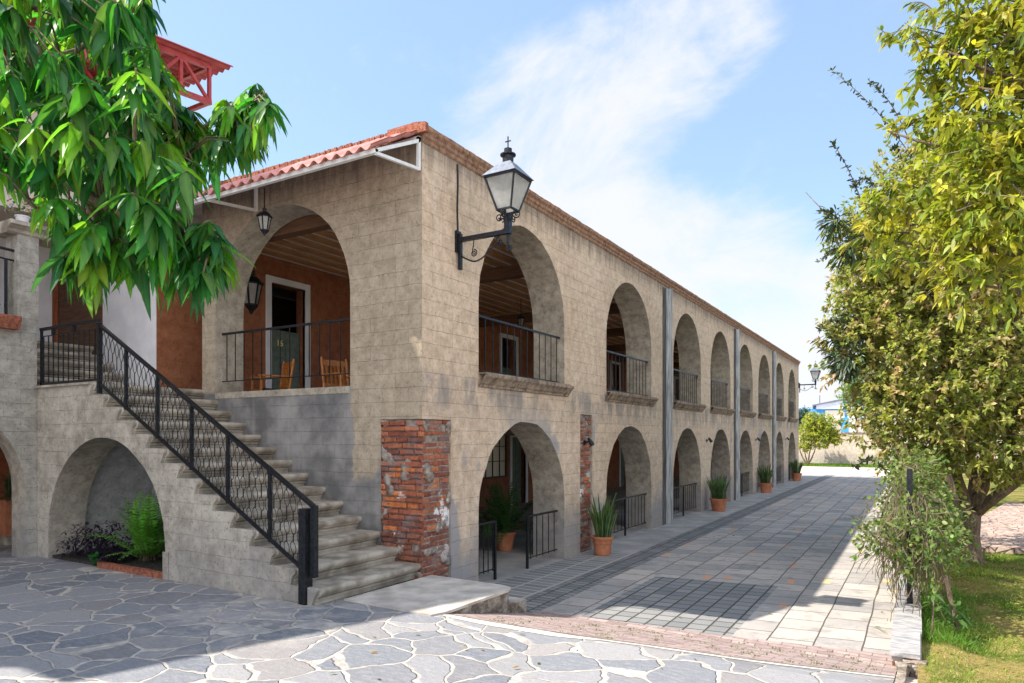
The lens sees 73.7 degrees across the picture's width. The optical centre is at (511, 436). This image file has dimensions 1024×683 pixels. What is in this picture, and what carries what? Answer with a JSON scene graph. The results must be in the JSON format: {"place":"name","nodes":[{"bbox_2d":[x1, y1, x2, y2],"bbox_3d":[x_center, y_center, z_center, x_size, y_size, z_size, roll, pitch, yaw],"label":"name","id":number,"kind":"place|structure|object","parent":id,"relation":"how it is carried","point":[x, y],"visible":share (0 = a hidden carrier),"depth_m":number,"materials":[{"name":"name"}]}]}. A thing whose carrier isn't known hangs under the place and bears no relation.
{"place":"outdoors","nodes":[
{"label":"outdoors","id":0,"kind":"place"},
{"bbox_2d":[0,545,893,682],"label":"courtyard","id":1,"kind":"structure","parent":0,"point":[63,621],"depth_m":5.65,"materials":[{"name":"grey stone"}]},
{"bbox_2d":[0,469,11,545],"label":"potted plant","id":2,"kind":"object","parent":1,"relation":"on","point":[6,520],"visible":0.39,"depth_m":10.86,"materials":[{"name":"orange plant"}]},
{"bbox_2d":[52,544,164,578],"bbox_3d":[-4.980,1.786,9.642,2.750,0.279,1.604,0,0,31],"label":"planting bed","id":3,"kind":"object","parent":1,"relation":"on","point":[152,568],"visible":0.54,"depth_m":9.06,"materials":[{"name":"soil"}]},
{"bbox_2d":[89,552,98,563],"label":"seedling","id":4,"kind":"object","parent":3,"relation":"on","point":[91,558],"visible":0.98,"depth_m":9.01,"materials":[{"name":"green plant"}]},
{"bbox_2d":[55,520,157,562],"bbox_3d":[-5.649,1.449,9.493,1.534,0.562,0.935,0,0,31],"label":"purple plant","id":5,"kind":"object","parent":3,"relation":"on","point":[98,545],"visible":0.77,"depth_m":9.41,"materials":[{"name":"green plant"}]},
{"bbox_2d":[82,492,164,561],"bbox_3d":[-4.729,1.107,9.662,2.439,1.124,2.010,0,0,31],"label":"fern","id":6,"kind":"object","parent":3,"relation":"on","point":[148,537],"visible":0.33,"depth_m":9.14,"materials":[{"name":"green plant"}]},
{"bbox_2d":[0,11,232,557],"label":"wing building","id":7,"kind":"structure","parent":1,"relation":"on","point":[24,255],"depth_m":9.81,"materials":[{"name":"paint"}]},
{"bbox_2d":[0,304,21,329],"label":"flower box","id":8,"kind":"object","parent":7,"relation":"attached to","point":[10,322],"visible":1,"depth_m":9.40,"materials":[{"name":"red brick"}]},
{"bbox_2d":[0,198,32,221],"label":"potted flowers","id":9,"kind":"object","parent":7,"relation":"on","point":[22,217],"visible":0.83,"depth_m":9.72,"materials":[{"name":"white plant"}]},
{"bbox_2d":[0,0,291,320],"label":"mango tree","id":10,"kind":"object","parent":1,"relation":"on","point":[134,177],"visible":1,"depth_m":3.11,"materials":[{"name":"green plant"}]},
{"bbox_2d":[34,341,420,605],"bbox_3d":[-5.401,0.311,9.910,8.992,3.830,1.686,0,0,31],"label":"outdoor staircase","id":11,"kind":"structure","parent":1,"relation":"on","point":[100,457],"depth_m":8.75,"materials":[{"name":"concrete"}]},
{"bbox_2d":[39,319,99,384],"bbox_3d":[-6.161,-1.147,9.486,1.520,0.845,0.040,0,0,31],"label":"landing railing","id":12,"kind":"object","parent":11,"relation":"on","point":[42,351],"visible":0.98,"depth_m":9.48,"materials":[{"name":"black metal"}]},
{"bbox_2d":[97,323,317,604],"bbox_3d":[-3.771,0.111,8.030,4.084,3.250,0.105,0,0,31],"label":"stair railing","id":13,"kind":"object","parent":11,"relation":"on","point":[306,562],"visible":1,"depth_m":7.76,"materials":[{"name":"black metal"}]},
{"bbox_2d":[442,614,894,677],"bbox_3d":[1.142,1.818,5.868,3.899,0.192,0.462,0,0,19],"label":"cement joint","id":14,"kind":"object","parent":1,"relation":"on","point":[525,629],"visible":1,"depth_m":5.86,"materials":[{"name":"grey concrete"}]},
{"bbox_2d":[126,0,1023,405],"label":"sky","id":15,"kind":"structure","parent":0,"point":[692,136],"materials":[{"name":"blue"}]},
{"bbox_2d":[357,466,917,682],"bbox_3d":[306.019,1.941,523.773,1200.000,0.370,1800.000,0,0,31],"label":"ground","id":16,"kind":"structure","parent":0,"point":[911,679],"depth_m":5.80,"materials":[{"name":"grey"}]},
{"bbox_2d":[58,121,800,592],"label":"arcade building","id":17,"kind":"structure","parent":16,"relation":"on","point":[438,415],"depth_m":11.26,"materials":[{"name":"beige stone"}]},
{"bbox_2d":[244,269,264,313],"bbox_3d":[-4.686,-2.754,12.274,0.483,1.100,0.418,0,0,31],"label":"hanging lantern","id":18,"kind":"object","parent":17,"relation":"hanging from","point":[254,291],"visible":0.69,"depth_m":12.19,"materials":[{"name":"black metal"}]},
{"bbox_2d":[249,359,294,390],"bbox_3d":[-4.027,-0.866,11.445,0.795,0.882,0.535,0,0,-37],"label":"rocking chair","id":19,"kind":"object","parent":17,"relation":"on","point":[285,382],"visible":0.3,"depth_m":11.46,"materials":[{"name":"brown wood"}]},
{"bbox_2d":[272,329,298,388],"bbox_3d":[-4.571,-1.266,13.585,0.055,1.683,0.850,0,0,31],"label":"door leaf","id":20,"kind":"structure","parent":17,"relation":"in","point":[294,337],"depth_m":13.62,"materials":[{"name":"green paint"}]},
{"bbox_2d":[176,130,420,211],"bbox_3d":[-3.760,-3.497,9.441,5.690,0.661,0.940,0,0,31],"label":"tiled awning","id":21,"kind":"object","parent":17,"relation":"attached to","point":[341,153],"visible":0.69,"depth_m":8.28,"materials":[{"name":"pink tile"}]},
{"bbox_2d":[256,188,272,235],"bbox_3d":[-3.335,-3.029,9.200,0.230,0.650,0.199,0,0,31],"label":"hanging lantern","id":22,"kind":"object","parent":21,"relation":"hanging from","point":[264,216],"visible":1,"depth_m":9.16,"materials":[{"name":"black metal"}]},
{"bbox_2d":[320,357,349,386],"bbox_3d":[-2.730,-0.866,11.114,0.795,0.882,0.535,0,0,41],"label":"rocking chair","id":23,"kind":"object","parent":17,"relation":"on","point":[333,363],"visible":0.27,"depth_m":11.21,"materials":[{"name":"brown wood"}]},
{"bbox_2d":[455,136,533,269],"bbox_3d":[-0.282,-2.974,8.696,1.024,1.580,0.484,0,0,31],"label":"wall lantern","id":24,"kind":"object","parent":17,"relation":"attached to","point":[508,181],"depth_m":8.50,"materials":[{"name":"black metal"}]},
{"bbox_2d":[483,436,506,478],"bbox_3d":[-0.670,0.521,19.893,0.100,1.390,1.900,0,0,31],"label":"window","id":25,"kind":"structure","parent":17,"relation":"in","point":[496,467],"depth_m":20.35,"materials":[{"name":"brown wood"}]},
{"bbox_2d":[502,367,510,374],"bbox_3d":[-0.251,-1.266,20.836,0.055,1.683,0.850,0,0,31],"label":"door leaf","id":26,"kind":"structure","parent":17,"relation":"in","point":[504,370],"depth_m":20.90,"materials":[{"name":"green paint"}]},
{"bbox_2d":[512,437,520,503],"bbox_3d":[0.056,1.046,21.351,0.055,2.080,0.850,0,0,31],"label":"door leaf","id":27,"kind":"structure","parent":17,"relation":"in","point":[516,446],"depth_m":21.47,"materials":[{"name":"green paint"}]},
{"bbox_2d":[517,313,524,326],"bbox_3d":[0.215,-2.939,16.397,0.230,0.730,0.199,0,0,31],"label":"hanging lantern","id":28,"kind":"object","parent":17,"relation":"hanging from","point":[520,318],"visible":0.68,"depth_m":16.35,"materials":[{"name":"black metal"}]},
{"bbox_2d":[584,438,593,445],"bbox_3d":[1.399,0.095,12.366,0.210,0.159,0.081,0,0,38],"label":"wall spotlight","id":29,"kind":"object","parent":17,"relation":"attached to","point":[591,442],"depth_m":12.34,"materials":[{"name":"black metal"}]},
{"bbox_2d":[621,449,624,485],"bbox_3d":[4.599,1.046,28.975,0.055,2.080,0.900,0,0,31],"label":"door leaf","id":30,"kind":"structure","parent":17,"relation":"in","point":[622,458],"depth_m":29.11,"materials":[{"name":"green paint"}]},
{"bbox_2d":[798,360,820,392],"bbox_3d":[14.895,-3.014,34.167,1.024,1.580,0.484,0,0,31],"label":"wall lantern","id":31,"kind":"object","parent":17,"relation":"attached to","point":[815,373],"depth_m":33.96,"materials":[{"name":"black metal"}]},
{"bbox_2d":[344,575,525,616],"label":"concrete ramp","id":32,"kind":"structure","parent":16,"relation":"on","point":[431,595],"depth_m":7.40,"materials":[{"name":"grey concrete"}]},
{"bbox_2d":[479,475,823,597],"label":"walkway","id":33,"kind":"structure","parent":16,"relation":"on","point":[521,580],"depth_m":12.88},
{"bbox_2d":[479,479,532,550],"bbox_3d":[-0.192,1.427,12.685,1.778,1.318,1.657,0,0,-37],"label":"potted fern","id":34,"kind":"object","parent":33,"relation":"on","point":[501,513],"visible":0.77,"depth_m":12.47,"materials":[{"name":"green plant"}]},
{"bbox_2d":[586,492,617,555],"bbox_3d":[1.572,1.545,12.107,0.614,1.086,0.622,0,0,4],"label":"potted plant","id":35,"kind":"object","parent":33,"relation":"on","point":[602,538],"visible":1,"depth_m":11.97,"materials":[{"name":"green plant"}]},
{"bbox_2d":[706,474,731,511],"bbox_3d":[5.812,1.570,19.229,0.728,1.036,0.661,0,0,31],"label":"potted plant","id":36,"kind":"object","parent":33,"relation":"on","point":[718,500],"visible":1,"depth_m":19.09,"materials":[{"name":"green plant"}]},
{"bbox_2d":[757,463,773,492],"bbox_3d":[9.457,1.530,25.528,0.670,1.116,0.763,0,0,31],"label":"potted plant","id":37,"kind":"object","parent":33,"relation":"on","point":[765,483],"visible":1,"depth_m":25.41,"materials":[{"name":"green plant"}]},
{"bbox_2d":[788,459,803,480],"bbox_3d":[13.495,1.545,32.470,0.749,1.087,0.579,0,0,31],"label":"potted plant","id":38,"kind":"object","parent":33,"relation":"on","point":[796,467],"visible":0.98,"depth_m":32.34,"materials":[{"name":"green plant"}]},
{"bbox_2d":[849,416,923,431],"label":"white outbuilding","id":39,"kind":"structure","parent":16,"relation":"on","point":[858,429],"depth_m":54.16,"materials":[{"name":"paint"}]},
{"bbox_2d":[889,567,926,682],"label":"roadside kerb","id":40,"kind":"structure","parent":16,"relation":"on","point":[905,653],"depth_m":6.37,"materials":[{"name":"stone"}]},
{"bbox_2d":[799,418,1017,463],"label":"garden wall","id":41,"kind":"structure","parent":16,"relation":"on","point":[845,452],"depth_m":51.32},
{"bbox_2d":[907,469,913,603],"bbox_3d":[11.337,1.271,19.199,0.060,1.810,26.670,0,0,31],"label":"fence post","id":42,"kind":"object","parent":16,"relation":"on","point":[910,480],"visible":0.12,"depth_m":7.74,"materials":[{"name":"black metal"}]},
{"bbox_2d":[846,437,979,622],"bbox_3d":[7.459,0.971,12.609,1.412,2.180,13.121,0,0,31],"label":"climbing vine","id":43,"kind":"object","parent":42,"relation":"attached to","point":[933,531],"visible":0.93,"depth_m":7.70,"materials":[{"name":"green plant"}]},
{"bbox_2d":[525,475,898,653],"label":"road","id":44,"kind":"structure","parent":0,"point":[730,584],"depth_m":9.87,"materials":[{"name":"grey tile"}]},
{"bbox_2d":[452,611,895,675],"bbox_3d":[1.531,1.906,6.585,3.785,0.364,2.130,0,0,31],"label":"brick band","id":45,"kind":"object","parent":44,"relation":"on","point":[881,662],"visible":0.93,"depth_m":6.56,"materials":[{"name":"brown brick"}]},
{"bbox_2d":[493,615,878,671],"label":"joint weeds","id":46,"kind":"object","parent":45,"relation":"on","point":[703,643],"visible":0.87,"depth_m":6.42,"materials":[{"name":"green plant"}]},
{"bbox_2d":[330,504,1023,682],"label":"fallen leaves","id":47,"kind":"object","parent":44,"relation":"on","point":[964,662],"visible":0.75,"depth_m":7.29,"materials":[{"name":"brown plant"}]},
{"bbox_2d":[799,405,811,428],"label":"shrub","id":48,"kind":"object","parent":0,"point":[802,413],"visible":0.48,"depth_m":51.00,"materials":[{"name":"green plant"}]},
{"bbox_2d":[800,466,890,475],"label":"gravel yard","id":49,"kind":"structure","parent":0,"point":[815,470],"depth_m":41.42,"materials":[{"name":"grey gravel"}]},
{"bbox_2d":[834,362,899,456],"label":"leafy tree","id":50,"kind":"object","parent":49,"relation":"on","point":[848,386],"visible":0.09,"depth_m":44.90,"materials":[{"name":"green plant"}]},
{"bbox_2d":[799,397,936,431],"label":"blue warehouse","id":51,"kind":"structure","parent":0,"point":[830,407],"depth_m":77.69,"materials":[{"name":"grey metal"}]},
{"bbox_2d":[825,410,844,417],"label":"window","id":52,"kind":"structure","parent":51,"relation":"in","point":[834,412],"depth_m":77.73,"materials":[{"name":"glass"}]},
{"bbox_2d":[803,465,1007,468],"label":"grass verge","id":53,"kind":"object","parent":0,"point":[847,466],"depth_m":48.16,"materials":[{"name":"plant"}]},
{"bbox_2d":[799,410,845,464],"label":"citrus tree","id":54,"kind":"object","parent":53,"relation":"on","point":[821,428],"visible":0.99,"depth_m":49.03,"materials":[{"name":"green plant"}]},
{"bbox_2d":[799,462,884,466],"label":"verge grass","id":55,"kind":"structure","parent":53,"relation":"on","point":[835,464],"depth_m":48.81,"materials":[{"name":"green plant"}]},
{"bbox_2d":[874,469,1023,682],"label":"lawn","id":56,"kind":"structure","parent":0,"point":[1013,662],"depth_m":7.44,"materials":[{"name":"plant"}]},
{"bbox_2d":[806,66,1023,564],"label":"garden tree","id":57,"kind":"object","parent":56,"relation":"on","point":[979,357],"visible":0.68,"depth_m":10.31,"materials":[{"name":"green plant"}]},
{"bbox_2d":[836,0,1023,340],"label":"golden tree","id":58,"kind":"object","parent":56,"relation":"on","point":[983,29],"visible":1,"depth_m":5.20,"materials":[{"name":"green plant"}]},
{"bbox_2d":[922,593,973,634],"bbox_3d":[4.420,1.931,6.939,0.564,0.704,0.302,0,0,-7],"label":"sapling","id":59,"kind":"object","parent":56,"relation":"on","point":[937,608],"visible":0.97,"depth_m":6.91,"materials":[{"name":"green plant"}]},
{"bbox_2d":[942,575,960,638],"bbox_3d":[4.541,1.870,7.015,0.202,0.883,0.066,0,0,19],"label":"wooden stake","id":60,"kind":"object","parent":56,"relation":"on","point":[948,591],"visible":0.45,"depth_m":7.01,"materials":[{"name":"brown wood"}]},
{"bbox_2d":[900,292,1015,503],"bbox_3d":[15.329,-1.415,19.365,8.313,7.084,4.494,0,0,31],"label":"second tree","id":61,"kind":"object","parent":56,"relation":"on","point":[950,481],"depth_m":19.92,"materials":[{"name":"green plant"}]},
{"bbox_2d":[949,502,1023,553],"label":"garden path","id":62,"kind":"structure","parent":0,"point":[1002,528],"depth_m":14.21,"materials":[{"name":"beige gravel"}]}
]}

